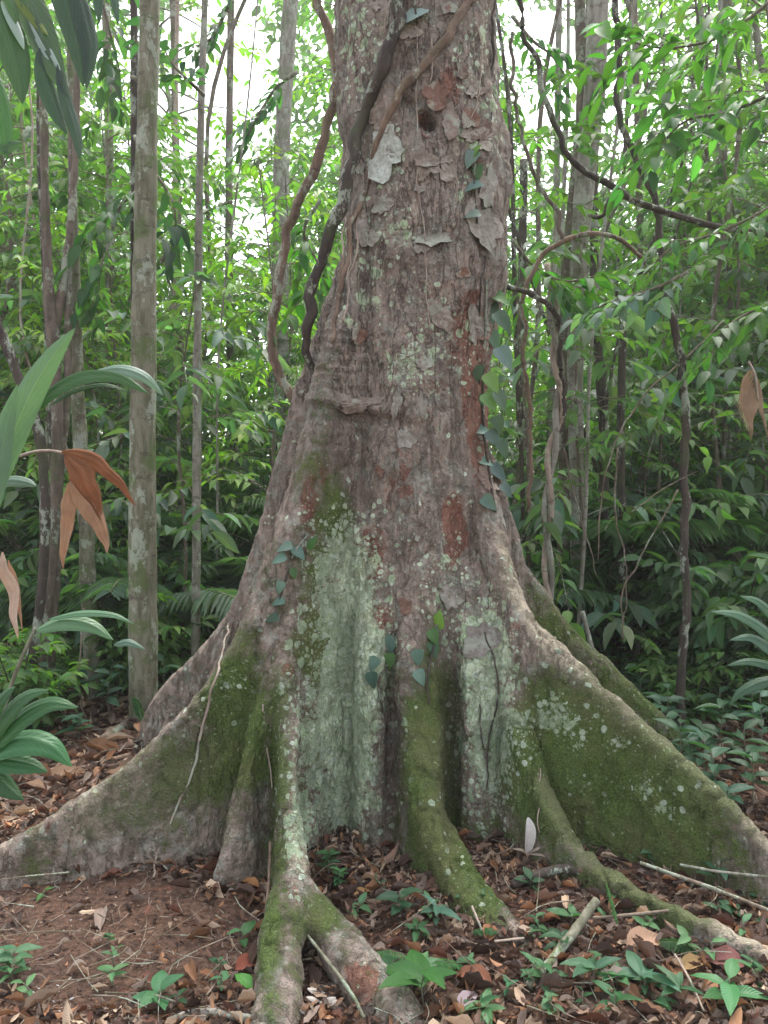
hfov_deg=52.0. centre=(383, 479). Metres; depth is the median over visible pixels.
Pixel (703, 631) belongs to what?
understory shrub
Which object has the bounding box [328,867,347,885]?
seedling
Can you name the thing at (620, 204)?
thin stem
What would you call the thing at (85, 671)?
seedling
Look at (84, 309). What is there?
leafy branch
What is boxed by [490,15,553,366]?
forest tree
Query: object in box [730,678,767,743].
seedling
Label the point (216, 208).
leafy branch
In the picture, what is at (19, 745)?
broadleaf palm
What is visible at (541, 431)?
understory shrub
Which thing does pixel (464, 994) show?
fallen leaf
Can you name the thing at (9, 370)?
sapling
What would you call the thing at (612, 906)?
fern
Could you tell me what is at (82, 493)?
dead palm leaf
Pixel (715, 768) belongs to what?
seedling
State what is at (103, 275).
sapling
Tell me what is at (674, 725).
seedling
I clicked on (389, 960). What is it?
seedling
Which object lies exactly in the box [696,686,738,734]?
seedling
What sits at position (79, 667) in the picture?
twig
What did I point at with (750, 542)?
understory shrub
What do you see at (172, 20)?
tree
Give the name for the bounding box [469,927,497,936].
fern
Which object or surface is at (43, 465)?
tree
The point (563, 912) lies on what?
seedling
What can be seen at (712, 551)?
understory shrub
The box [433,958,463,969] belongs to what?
fern
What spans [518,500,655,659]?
understory shrub
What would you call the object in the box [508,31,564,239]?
liana
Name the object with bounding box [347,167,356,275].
aerial root
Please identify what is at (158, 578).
understory palm
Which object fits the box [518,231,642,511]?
liana
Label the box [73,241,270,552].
sapling
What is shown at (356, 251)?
aerial root
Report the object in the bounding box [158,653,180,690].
seedling
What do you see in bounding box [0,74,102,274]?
forest tree
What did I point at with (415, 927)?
seedling
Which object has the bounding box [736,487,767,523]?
understory palm
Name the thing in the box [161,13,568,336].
forest tree
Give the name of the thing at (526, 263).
thin stem
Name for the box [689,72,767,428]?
forest tree
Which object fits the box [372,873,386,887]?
seedling
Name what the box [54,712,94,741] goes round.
seedling
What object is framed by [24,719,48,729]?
seedling
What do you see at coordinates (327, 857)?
seedling
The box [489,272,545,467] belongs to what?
sapling
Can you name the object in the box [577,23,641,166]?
leafy branch
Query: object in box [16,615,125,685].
understory shrub
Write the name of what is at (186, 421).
sapling
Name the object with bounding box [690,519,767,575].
understory shrub
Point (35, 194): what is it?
sapling
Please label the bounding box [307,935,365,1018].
stick
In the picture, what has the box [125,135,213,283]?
leafy branch
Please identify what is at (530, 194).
forest tree
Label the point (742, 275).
sapling
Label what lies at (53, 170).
forest tree
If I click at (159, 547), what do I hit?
understory shrub
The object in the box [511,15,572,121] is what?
leafy branch
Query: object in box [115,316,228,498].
sapling
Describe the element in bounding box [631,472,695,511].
twig
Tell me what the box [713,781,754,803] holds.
seedling
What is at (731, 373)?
broadleaf sapling
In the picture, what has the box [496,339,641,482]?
sapling
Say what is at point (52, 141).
sapling
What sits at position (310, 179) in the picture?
liana
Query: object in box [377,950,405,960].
fern
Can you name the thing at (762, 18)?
forest tree
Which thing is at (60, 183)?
sapling
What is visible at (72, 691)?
seedling
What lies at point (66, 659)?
understory shrub
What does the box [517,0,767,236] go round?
liana
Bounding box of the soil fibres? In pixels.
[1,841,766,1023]
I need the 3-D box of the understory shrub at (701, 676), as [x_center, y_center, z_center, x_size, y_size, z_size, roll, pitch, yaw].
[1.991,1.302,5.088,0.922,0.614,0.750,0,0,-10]
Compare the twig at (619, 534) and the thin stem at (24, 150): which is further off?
the thin stem at (24, 150)
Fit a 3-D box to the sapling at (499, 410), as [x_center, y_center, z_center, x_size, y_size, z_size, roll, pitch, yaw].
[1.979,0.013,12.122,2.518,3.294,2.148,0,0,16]
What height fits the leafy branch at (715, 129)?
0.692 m
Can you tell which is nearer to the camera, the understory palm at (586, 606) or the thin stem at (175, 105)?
the understory palm at (586, 606)
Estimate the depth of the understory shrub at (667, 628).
5.54 m
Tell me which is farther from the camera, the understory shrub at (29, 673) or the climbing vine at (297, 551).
the understory shrub at (29, 673)
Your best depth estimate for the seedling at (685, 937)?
2.53 m
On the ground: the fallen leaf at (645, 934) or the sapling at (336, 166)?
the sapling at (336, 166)
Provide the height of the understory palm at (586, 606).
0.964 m
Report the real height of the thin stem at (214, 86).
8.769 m
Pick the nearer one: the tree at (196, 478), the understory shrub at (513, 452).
the tree at (196, 478)
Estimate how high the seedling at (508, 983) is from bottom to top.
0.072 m
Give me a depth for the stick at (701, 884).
2.74 m
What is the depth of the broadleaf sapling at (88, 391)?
8.78 m
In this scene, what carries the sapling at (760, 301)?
on the ground
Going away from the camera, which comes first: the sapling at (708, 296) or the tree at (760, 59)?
the tree at (760, 59)
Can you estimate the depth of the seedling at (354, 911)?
2.80 m
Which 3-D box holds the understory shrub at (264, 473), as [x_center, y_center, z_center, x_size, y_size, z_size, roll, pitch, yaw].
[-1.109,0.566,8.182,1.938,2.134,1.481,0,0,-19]
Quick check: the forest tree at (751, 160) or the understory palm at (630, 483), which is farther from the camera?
the forest tree at (751, 160)
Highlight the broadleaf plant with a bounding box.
[0,0,118,159]
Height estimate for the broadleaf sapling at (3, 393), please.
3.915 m
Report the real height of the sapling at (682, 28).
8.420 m
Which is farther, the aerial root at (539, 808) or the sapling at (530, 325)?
the sapling at (530, 325)
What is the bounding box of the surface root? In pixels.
[167,1008,251,1023]
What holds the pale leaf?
on the leaf litter at (36, 1003)
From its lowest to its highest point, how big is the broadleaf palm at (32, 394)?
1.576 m
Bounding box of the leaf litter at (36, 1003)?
[0,625,767,1023]
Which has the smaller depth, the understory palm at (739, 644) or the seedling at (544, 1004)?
the seedling at (544, 1004)
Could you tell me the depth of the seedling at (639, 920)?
2.68 m
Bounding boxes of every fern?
[132,697,142,720]
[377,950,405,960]
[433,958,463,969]
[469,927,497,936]
[606,883,618,926]
[659,938,703,955]
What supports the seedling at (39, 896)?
on the ground
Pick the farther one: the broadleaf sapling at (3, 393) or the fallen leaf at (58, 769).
the broadleaf sapling at (3, 393)
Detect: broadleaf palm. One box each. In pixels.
[0,328,162,505]
[0,686,77,799]
[3,610,145,708]
[711,572,767,703]
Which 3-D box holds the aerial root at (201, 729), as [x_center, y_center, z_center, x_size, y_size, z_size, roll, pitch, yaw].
[-0.788,1.136,3.614,0.228,0.763,1.228,0,0,0]
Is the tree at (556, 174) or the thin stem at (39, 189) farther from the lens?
the tree at (556, 174)
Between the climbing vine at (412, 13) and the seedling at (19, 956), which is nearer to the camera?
the seedling at (19, 956)
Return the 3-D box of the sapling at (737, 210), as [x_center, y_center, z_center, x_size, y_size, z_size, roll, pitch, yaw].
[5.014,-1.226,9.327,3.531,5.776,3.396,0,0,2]
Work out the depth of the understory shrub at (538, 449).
11.11 m
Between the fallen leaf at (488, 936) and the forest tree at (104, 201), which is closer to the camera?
the fallen leaf at (488, 936)
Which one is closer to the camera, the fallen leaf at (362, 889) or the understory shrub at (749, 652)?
the fallen leaf at (362, 889)
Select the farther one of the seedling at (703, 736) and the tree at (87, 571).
the tree at (87, 571)
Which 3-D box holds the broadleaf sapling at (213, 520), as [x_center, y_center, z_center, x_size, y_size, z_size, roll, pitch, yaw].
[-1.720,0.061,6.183,1.864,3.236,2.485,0,0,-25]
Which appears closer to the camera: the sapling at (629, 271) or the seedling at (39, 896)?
the seedling at (39, 896)
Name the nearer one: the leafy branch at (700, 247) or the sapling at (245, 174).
the leafy branch at (700, 247)
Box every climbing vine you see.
[265,534,317,622]
[364,633,395,712]
[406,0,428,22]
[411,609,443,704]
[464,144,483,223]
[472,279,511,511]
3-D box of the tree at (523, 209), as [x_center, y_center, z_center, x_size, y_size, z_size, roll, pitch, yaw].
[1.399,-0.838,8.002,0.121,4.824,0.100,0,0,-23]
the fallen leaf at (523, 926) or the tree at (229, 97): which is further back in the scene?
the tree at (229, 97)
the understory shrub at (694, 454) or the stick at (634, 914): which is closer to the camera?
the stick at (634, 914)
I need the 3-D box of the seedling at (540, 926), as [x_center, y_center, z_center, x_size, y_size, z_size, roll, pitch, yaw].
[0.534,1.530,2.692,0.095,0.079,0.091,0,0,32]
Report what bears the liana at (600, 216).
hanging from the liana at (583, 170)
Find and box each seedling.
[0,943,42,972]
[0,952,32,982]
[10,973,35,997]
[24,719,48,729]
[36,887,53,901]
[38,662,65,687]
[54,676,81,696]
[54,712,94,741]
[74,655,104,708]
[93,664,123,715]
[96,658,128,703]
[97,963,128,985]
[101,945,123,966]
[103,932,115,944]
[132,970,183,1010]
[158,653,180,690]
[169,988,186,1002]
[209,957,227,973]
[210,970,229,991]
[227,920,255,946]
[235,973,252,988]
[316,848,340,875]
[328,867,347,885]
[346,908,356,916]
[352,892,371,914]
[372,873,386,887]
[375,887,423,918]
[378,949,457,1003]
[382,955,407,986]
[403,918,431,941]
[417,951,441,987]
[420,890,438,917]
[420,894,460,928]
[446,959,465,969]
[454,889,492,897]
[457,993,501,1015]
[458,952,477,964]
[465,988,505,1023]
[503,974,518,995]
[513,866,544,890]
[520,951,538,977]
[520,968,541,991]
[521,926,542,938]
[525,914,548,931]
[525,957,568,977]
[529,912,548,932]
[536,990,564,1014]
[538,928,581,950]
[541,985,553,996]
[546,903,580,923]
[560,956,624,987]
[575,985,592,1004]
[588,951,602,969]
[591,979,644,1012]
[595,907,605,915]
[597,961,632,987]
[605,652,628,672]
[618,950,680,991]
[624,663,650,695]
[626,676,643,691]
[631,975,663,993]
[632,915,659,929]
[639,991,676,1009]
[640,650,655,702]
[641,848,664,859]
[642,692,681,713]
[647,683,687,719]
[652,963,703,1005]
[653,711,698,755]
[671,733,710,752]
[673,725,724,770]
[674,924,701,949]
[683,740,735,780]
[689,958,767,1015]
[690,719,719,740]
[694,698,741,763]
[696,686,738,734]
[696,857,734,885]
[702,902,732,914]
[703,937,728,959]
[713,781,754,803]
[718,900,745,918]
[720,677,747,719]
[722,719,767,772]
[725,745,767,803]
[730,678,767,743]
[734,913,751,936]
[735,959,763,987]
[738,690,767,763]
[740,954,762,969]
[746,893,767,906]
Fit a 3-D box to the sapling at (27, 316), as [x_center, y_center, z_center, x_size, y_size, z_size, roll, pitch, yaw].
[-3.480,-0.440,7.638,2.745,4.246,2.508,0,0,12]
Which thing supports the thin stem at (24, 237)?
on the ground
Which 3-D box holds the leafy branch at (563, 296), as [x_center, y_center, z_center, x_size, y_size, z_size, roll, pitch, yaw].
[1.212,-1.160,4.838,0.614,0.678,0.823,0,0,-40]
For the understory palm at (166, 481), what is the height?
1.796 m
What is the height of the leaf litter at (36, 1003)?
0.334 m
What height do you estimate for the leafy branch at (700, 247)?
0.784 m
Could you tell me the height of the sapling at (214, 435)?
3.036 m
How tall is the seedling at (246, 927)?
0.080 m
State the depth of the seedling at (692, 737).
4.20 m
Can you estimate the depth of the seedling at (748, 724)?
4.06 m
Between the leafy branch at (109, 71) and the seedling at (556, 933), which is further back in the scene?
the leafy branch at (109, 71)
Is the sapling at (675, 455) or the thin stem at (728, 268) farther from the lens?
the thin stem at (728, 268)
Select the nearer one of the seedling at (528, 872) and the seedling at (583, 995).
the seedling at (583, 995)
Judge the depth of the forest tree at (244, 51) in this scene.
11.33 m
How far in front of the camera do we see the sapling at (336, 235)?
15.08 m
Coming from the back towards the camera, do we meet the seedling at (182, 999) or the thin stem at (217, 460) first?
the thin stem at (217, 460)
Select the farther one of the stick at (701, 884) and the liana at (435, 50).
the liana at (435, 50)
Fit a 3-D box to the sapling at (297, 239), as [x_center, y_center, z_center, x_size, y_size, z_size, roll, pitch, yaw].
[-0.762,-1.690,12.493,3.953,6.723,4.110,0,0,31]
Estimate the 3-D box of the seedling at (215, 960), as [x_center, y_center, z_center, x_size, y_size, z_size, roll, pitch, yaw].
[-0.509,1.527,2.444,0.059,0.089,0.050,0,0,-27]
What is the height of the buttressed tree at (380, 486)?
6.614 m
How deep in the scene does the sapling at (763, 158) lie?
8.68 m
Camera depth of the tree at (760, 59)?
6.98 m
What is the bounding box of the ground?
[0,633,767,1023]
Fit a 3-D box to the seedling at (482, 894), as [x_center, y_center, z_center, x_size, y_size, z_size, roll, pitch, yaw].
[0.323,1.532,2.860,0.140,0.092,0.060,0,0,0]
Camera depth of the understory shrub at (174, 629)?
5.57 m
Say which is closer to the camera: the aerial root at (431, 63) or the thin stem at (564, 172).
the aerial root at (431, 63)
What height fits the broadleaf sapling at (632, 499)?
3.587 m
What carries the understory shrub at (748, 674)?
on the ground
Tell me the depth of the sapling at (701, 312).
11.21 m
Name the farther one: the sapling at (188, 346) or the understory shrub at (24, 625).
the sapling at (188, 346)
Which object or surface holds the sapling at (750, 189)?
on the ground
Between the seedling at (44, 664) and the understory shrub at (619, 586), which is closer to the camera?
the seedling at (44, 664)
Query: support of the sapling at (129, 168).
on the ground
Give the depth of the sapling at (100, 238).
11.70 m
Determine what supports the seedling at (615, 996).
on the ground
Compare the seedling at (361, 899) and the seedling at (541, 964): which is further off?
the seedling at (361, 899)
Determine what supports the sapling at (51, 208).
on the ground
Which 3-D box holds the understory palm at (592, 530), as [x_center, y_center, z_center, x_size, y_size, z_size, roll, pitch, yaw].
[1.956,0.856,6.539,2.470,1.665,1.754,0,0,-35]
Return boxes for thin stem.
[0,242,33,457]
[19,21,41,469]
[19,84,96,544]
[36,87,51,471]
[156,0,246,485]
[172,0,179,432]
[215,0,257,628]
[496,0,525,559]
[508,205,598,472]
[512,0,561,505]
[558,0,569,307]
[577,0,635,625]
[587,0,648,275]
[597,0,701,655]
[614,0,632,463]
[638,0,719,569]
[659,2,693,467]
[709,0,742,559]
[721,0,732,460]
[745,280,767,472]
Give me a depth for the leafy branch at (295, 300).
4.79 m
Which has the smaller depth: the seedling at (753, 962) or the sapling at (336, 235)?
the seedling at (753, 962)
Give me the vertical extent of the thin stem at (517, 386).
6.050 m
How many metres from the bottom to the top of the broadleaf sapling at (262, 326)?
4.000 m
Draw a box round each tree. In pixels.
[0,0,130,438]
[0,0,305,545]
[0,0,767,1023]
[0,50,202,347]
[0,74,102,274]
[0,319,50,690]
[1,2,100,475]
[4,115,97,291]
[6,20,246,372]
[24,213,165,458]
[38,0,80,679]
[52,153,168,433]
[67,48,103,700]
[102,0,114,493]
[120,0,159,728]
[129,0,137,311]
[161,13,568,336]
[169,0,184,455]
[191,0,207,656]
[221,30,508,460]
[222,215,344,470]
[225,0,237,482]
[247,0,548,410]
[263,100,345,405]
[265,120,534,485]
[272,0,298,451]
[336,118,526,413]
[488,141,597,472]
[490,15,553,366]
[490,191,538,439]
[516,158,527,520]
[527,0,767,373]
[530,0,766,404]
[537,0,767,452]
[548,0,561,448]
[557,0,586,574]
[567,0,608,568]
[586,0,609,654]
[617,317,627,674]
[631,0,645,481]
[645,28,767,461]
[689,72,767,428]
[715,0,731,454]
[729,84,765,430]
[750,0,767,93]
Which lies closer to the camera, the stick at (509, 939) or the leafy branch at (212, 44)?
the stick at (509, 939)
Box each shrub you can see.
[0,508,127,644]
[0,510,31,554]
[0,554,168,679]
[0,567,120,653]
[0,628,70,692]
[0,633,103,729]
[0,655,81,695]
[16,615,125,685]
[19,535,127,550]
[22,454,118,464]
[58,605,187,696]
[59,570,220,678]
[67,526,191,554]
[97,524,240,642]
[167,439,265,545]
[185,439,281,541]
[238,440,271,485]
[490,428,547,518]
[494,442,656,578]
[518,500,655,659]
[525,438,546,453]
[590,549,663,652]
[593,575,660,652]
[606,646,657,691]
[614,434,713,496]
[614,579,756,656]
[616,497,767,707]
[620,627,761,724]
[620,628,715,705]
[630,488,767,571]
[631,497,739,576]
[633,584,753,693]
[651,635,706,682]
[661,621,733,699]
[662,540,767,605]
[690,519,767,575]
[690,525,765,571]
[719,605,767,688]
[719,646,767,702]
[726,664,767,720]
[738,650,767,675]
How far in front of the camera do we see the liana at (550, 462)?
4.98 m
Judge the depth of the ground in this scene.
2.69 m
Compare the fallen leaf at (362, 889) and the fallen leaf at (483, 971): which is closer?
the fallen leaf at (483, 971)
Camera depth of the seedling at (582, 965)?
2.40 m
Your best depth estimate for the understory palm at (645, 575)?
6.99 m
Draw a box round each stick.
[77,745,138,767]
[264,841,271,914]
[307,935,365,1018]
[471,905,483,935]
[494,937,523,942]
[510,864,586,888]
[525,897,599,990]
[580,611,593,647]
[592,908,683,918]
[640,861,767,911]
[671,949,704,1011]
[680,863,767,877]
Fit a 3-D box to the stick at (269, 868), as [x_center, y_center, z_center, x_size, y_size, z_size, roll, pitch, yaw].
[-0.417,1.457,2.783,0.032,0.164,0.448,0,0,-2]
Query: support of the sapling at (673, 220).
on the ground
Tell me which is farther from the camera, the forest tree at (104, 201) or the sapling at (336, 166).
the forest tree at (104, 201)
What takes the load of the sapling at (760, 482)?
on the ground
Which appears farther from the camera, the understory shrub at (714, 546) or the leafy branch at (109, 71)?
the understory shrub at (714, 546)
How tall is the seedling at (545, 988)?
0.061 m
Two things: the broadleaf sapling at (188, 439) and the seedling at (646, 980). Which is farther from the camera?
the broadleaf sapling at (188, 439)
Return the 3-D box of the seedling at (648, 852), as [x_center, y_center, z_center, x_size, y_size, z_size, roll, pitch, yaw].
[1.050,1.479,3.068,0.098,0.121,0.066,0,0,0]
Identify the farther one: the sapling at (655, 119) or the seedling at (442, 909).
the sapling at (655, 119)
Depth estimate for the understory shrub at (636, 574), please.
6.70 m
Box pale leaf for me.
[513,817,543,856]
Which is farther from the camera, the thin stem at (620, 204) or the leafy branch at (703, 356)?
the thin stem at (620, 204)
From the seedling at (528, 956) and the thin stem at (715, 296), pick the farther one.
the thin stem at (715, 296)
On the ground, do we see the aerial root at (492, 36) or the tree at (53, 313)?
the tree at (53, 313)
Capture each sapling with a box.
[0,18,130,470]
[0,26,225,465]
[0,49,260,577]
[0,60,104,405]
[0,81,284,555]
[0,128,162,489]
[0,168,184,625]
[0,186,94,440]
[0,211,129,470]
[0,226,110,648]
[0,239,118,473]
[0,289,184,553]
[0,302,96,541]
[0,308,118,536]
[0,317,100,542]
[1,78,125,368]
[2,68,267,441]
[4,118,219,457]
[5,161,205,491]
[9,256,184,525]
[37,266,291,656]
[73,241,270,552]
[87,380,239,555]
[88,371,223,491]
[90,345,219,536]
[109,343,283,639]
[110,143,336,583]
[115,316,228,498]
[115,346,227,488]
[120,295,289,545]
[128,378,229,509]
[158,389,256,488]
[174,250,319,491]
[186,149,344,468]
[189,144,341,494]
[202,248,333,479]
[205,354,294,543]
[227,209,344,452]
[487,49,736,640]
[487,277,670,484]
[488,240,697,650]
[488,293,553,490]
[488,371,546,456]
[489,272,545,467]
[490,326,585,477]
[495,287,661,574]
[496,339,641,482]
[508,348,628,474]
[534,165,767,524]
[534,356,767,627]
[537,255,678,468]
[541,18,767,490]
[543,0,767,458]
[583,74,763,461]
[583,280,767,580]
[584,116,767,448]
[584,194,767,469]
[584,203,671,422]
[584,357,739,493]
[584,363,667,461]
[588,185,760,460]
[589,0,767,530]
[589,201,751,466]
[632,149,767,467]
[634,138,767,477]
[635,117,767,493]
[635,339,767,559]
[637,192,767,461]
[641,211,767,498]
[654,220,767,484]
[656,156,767,440]
[657,268,766,462]
[662,329,767,486]
[666,318,767,477]
[677,255,766,476]
[722,140,767,496]
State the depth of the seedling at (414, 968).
2.35 m
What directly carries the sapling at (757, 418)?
on the ground
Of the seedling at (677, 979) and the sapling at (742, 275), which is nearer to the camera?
the seedling at (677, 979)
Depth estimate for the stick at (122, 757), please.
4.28 m
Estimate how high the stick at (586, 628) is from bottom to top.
0.665 m
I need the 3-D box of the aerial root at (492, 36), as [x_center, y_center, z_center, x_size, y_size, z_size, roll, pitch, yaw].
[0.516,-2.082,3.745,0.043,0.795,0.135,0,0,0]
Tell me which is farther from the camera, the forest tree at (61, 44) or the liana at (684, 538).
the forest tree at (61, 44)
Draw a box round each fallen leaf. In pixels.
[46,764,87,780]
[82,737,111,751]
[98,717,131,739]
[107,732,133,739]
[235,953,256,969]
[242,877,258,887]
[353,887,369,894]
[456,964,491,982]
[457,990,477,1006]
[483,923,496,940]
[519,924,531,931]
[569,967,594,986]
[626,926,659,948]
[681,953,706,969]
[705,945,744,967]
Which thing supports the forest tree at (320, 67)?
on the ground
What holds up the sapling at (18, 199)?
on the ground
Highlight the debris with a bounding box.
[300,988,336,1014]
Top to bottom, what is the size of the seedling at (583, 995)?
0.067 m
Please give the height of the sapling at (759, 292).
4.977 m
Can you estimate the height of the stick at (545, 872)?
0.074 m
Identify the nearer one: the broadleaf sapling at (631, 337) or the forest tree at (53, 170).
the broadleaf sapling at (631, 337)
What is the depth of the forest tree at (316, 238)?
21.75 m
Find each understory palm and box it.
[0,494,126,610]
[0,536,160,556]
[0,577,211,664]
[1,462,116,534]
[19,545,237,633]
[69,559,214,587]
[118,483,264,564]
[157,470,267,509]
[160,536,240,557]
[160,552,249,593]
[215,540,253,589]
[502,464,642,570]
[509,483,749,660]
[537,578,664,641]
[554,573,753,680]
[586,466,765,544]
[592,576,637,595]
[628,459,713,487]
[636,545,709,579]
[692,576,767,669]
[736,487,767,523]
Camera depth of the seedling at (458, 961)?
2.51 m
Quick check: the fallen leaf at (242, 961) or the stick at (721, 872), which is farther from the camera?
the stick at (721, 872)
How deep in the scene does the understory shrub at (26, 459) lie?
10.48 m
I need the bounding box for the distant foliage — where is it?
[3,0,759,466]
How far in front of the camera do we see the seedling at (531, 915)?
2.71 m
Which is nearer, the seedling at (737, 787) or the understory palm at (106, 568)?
the seedling at (737, 787)
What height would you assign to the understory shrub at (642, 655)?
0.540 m
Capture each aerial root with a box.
[152,623,229,877]
[262,704,272,788]
[338,215,346,287]
[343,171,364,321]
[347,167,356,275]
[413,23,429,328]
[430,39,432,82]
[469,7,482,118]
[479,255,486,383]
[479,704,488,768]
[484,632,499,788]
[491,0,495,119]
[537,768,540,832]
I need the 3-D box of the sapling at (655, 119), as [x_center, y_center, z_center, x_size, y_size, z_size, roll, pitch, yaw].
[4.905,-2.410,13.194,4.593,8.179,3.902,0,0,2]
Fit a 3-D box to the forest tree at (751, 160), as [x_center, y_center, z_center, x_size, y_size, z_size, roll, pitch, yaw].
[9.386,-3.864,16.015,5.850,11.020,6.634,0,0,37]
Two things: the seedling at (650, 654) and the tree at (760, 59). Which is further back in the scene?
the tree at (760, 59)
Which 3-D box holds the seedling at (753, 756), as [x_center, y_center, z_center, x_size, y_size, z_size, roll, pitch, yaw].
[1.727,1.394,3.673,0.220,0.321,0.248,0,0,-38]
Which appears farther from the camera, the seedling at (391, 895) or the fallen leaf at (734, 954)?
the seedling at (391, 895)
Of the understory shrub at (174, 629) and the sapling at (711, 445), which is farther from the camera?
the sapling at (711, 445)
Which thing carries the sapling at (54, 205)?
on the ground
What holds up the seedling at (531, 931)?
on the ground
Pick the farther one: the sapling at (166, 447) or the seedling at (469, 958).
the sapling at (166, 447)
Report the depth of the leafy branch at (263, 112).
6.99 m
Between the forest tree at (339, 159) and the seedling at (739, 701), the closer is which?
the seedling at (739, 701)
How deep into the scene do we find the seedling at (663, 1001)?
2.30 m
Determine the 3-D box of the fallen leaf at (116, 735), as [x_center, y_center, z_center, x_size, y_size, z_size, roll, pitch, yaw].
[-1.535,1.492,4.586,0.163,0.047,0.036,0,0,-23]
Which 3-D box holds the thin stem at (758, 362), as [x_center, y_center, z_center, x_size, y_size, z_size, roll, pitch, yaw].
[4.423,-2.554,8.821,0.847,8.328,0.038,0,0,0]
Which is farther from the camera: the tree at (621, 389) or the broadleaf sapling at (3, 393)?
the broadleaf sapling at (3, 393)
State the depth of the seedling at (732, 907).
2.74 m
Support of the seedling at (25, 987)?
on the ground
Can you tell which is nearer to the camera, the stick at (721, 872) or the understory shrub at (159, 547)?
the stick at (721, 872)
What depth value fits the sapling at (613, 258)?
10.47 m
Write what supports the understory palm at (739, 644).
on the ground
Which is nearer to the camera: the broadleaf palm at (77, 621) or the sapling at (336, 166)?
the broadleaf palm at (77, 621)
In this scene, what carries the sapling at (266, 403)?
on the ground
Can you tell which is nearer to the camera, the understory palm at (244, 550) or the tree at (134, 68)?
the tree at (134, 68)
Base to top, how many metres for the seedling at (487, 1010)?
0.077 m
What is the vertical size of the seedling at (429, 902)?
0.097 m
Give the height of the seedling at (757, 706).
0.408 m
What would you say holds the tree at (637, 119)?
on the ground
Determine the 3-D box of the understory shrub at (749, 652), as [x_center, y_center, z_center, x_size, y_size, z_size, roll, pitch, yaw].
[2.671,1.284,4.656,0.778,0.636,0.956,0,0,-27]
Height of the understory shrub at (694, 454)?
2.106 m
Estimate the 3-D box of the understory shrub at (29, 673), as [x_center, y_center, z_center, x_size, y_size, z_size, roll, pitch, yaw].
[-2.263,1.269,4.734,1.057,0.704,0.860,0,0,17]
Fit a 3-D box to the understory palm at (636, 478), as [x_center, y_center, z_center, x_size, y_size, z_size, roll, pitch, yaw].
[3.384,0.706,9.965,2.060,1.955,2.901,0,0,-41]
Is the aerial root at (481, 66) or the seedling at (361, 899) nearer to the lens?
the seedling at (361, 899)
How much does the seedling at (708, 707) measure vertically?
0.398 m
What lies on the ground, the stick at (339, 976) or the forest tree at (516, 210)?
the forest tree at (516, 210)
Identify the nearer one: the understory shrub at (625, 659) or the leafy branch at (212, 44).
the understory shrub at (625, 659)
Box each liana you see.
[266,0,336,403]
[301,0,406,373]
[329,0,476,343]
[506,284,566,415]
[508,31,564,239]
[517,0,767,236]
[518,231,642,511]
[541,262,566,599]
[588,197,609,219]
[611,0,691,725]
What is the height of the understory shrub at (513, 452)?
1.988 m
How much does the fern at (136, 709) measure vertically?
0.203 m
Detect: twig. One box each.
[76,608,86,718]
[563,448,595,574]
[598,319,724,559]
[614,448,626,639]
[620,489,677,639]
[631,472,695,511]
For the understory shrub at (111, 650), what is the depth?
5.40 m
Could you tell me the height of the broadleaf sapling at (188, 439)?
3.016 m
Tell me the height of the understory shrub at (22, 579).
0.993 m
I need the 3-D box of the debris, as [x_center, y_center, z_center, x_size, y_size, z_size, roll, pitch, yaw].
[-0.192,1.540,2.330,0.108,0.026,0.108,0,0,0]
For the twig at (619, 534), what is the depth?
5.00 m
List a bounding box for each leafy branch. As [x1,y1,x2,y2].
[54,192,133,346]
[88,0,129,125]
[122,0,210,97]
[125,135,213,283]
[158,199,249,264]
[159,0,232,74]
[214,70,298,203]
[256,199,331,367]
[507,239,648,335]
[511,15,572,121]
[537,1,767,143]
[559,270,688,350]
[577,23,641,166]
[598,90,767,218]
[613,207,767,315]
[647,303,767,432]
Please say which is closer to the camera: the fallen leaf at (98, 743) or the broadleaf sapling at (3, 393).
the fallen leaf at (98, 743)
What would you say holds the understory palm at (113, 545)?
on the ground
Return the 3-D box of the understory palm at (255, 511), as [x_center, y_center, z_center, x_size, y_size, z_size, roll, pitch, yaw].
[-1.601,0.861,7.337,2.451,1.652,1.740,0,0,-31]
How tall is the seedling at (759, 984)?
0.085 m
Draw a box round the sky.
[5,0,767,474]
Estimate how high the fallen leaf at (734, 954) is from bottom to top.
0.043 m
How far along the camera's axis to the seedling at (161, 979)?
2.31 m
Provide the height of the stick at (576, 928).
0.158 m
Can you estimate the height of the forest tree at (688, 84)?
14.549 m
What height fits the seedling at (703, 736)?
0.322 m
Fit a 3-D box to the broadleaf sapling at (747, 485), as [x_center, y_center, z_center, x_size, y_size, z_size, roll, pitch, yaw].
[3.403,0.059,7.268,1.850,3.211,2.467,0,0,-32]
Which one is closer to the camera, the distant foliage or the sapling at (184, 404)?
the sapling at (184, 404)
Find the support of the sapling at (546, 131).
on the ground
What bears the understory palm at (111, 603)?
on the ground
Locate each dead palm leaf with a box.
[0,552,22,637]
[19,449,135,568]
[737,361,767,438]
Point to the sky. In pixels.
(541, 21)
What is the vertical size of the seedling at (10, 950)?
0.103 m
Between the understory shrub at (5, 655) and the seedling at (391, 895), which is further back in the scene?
the understory shrub at (5, 655)
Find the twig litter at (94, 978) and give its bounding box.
[0,674,767,1023]
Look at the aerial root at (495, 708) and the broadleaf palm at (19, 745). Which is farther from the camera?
the aerial root at (495, 708)
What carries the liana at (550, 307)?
hanging from the leafy branch at (563, 296)
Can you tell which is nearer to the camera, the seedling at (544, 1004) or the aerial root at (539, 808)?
the seedling at (544, 1004)
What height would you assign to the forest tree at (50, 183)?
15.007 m
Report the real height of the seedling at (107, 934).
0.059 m

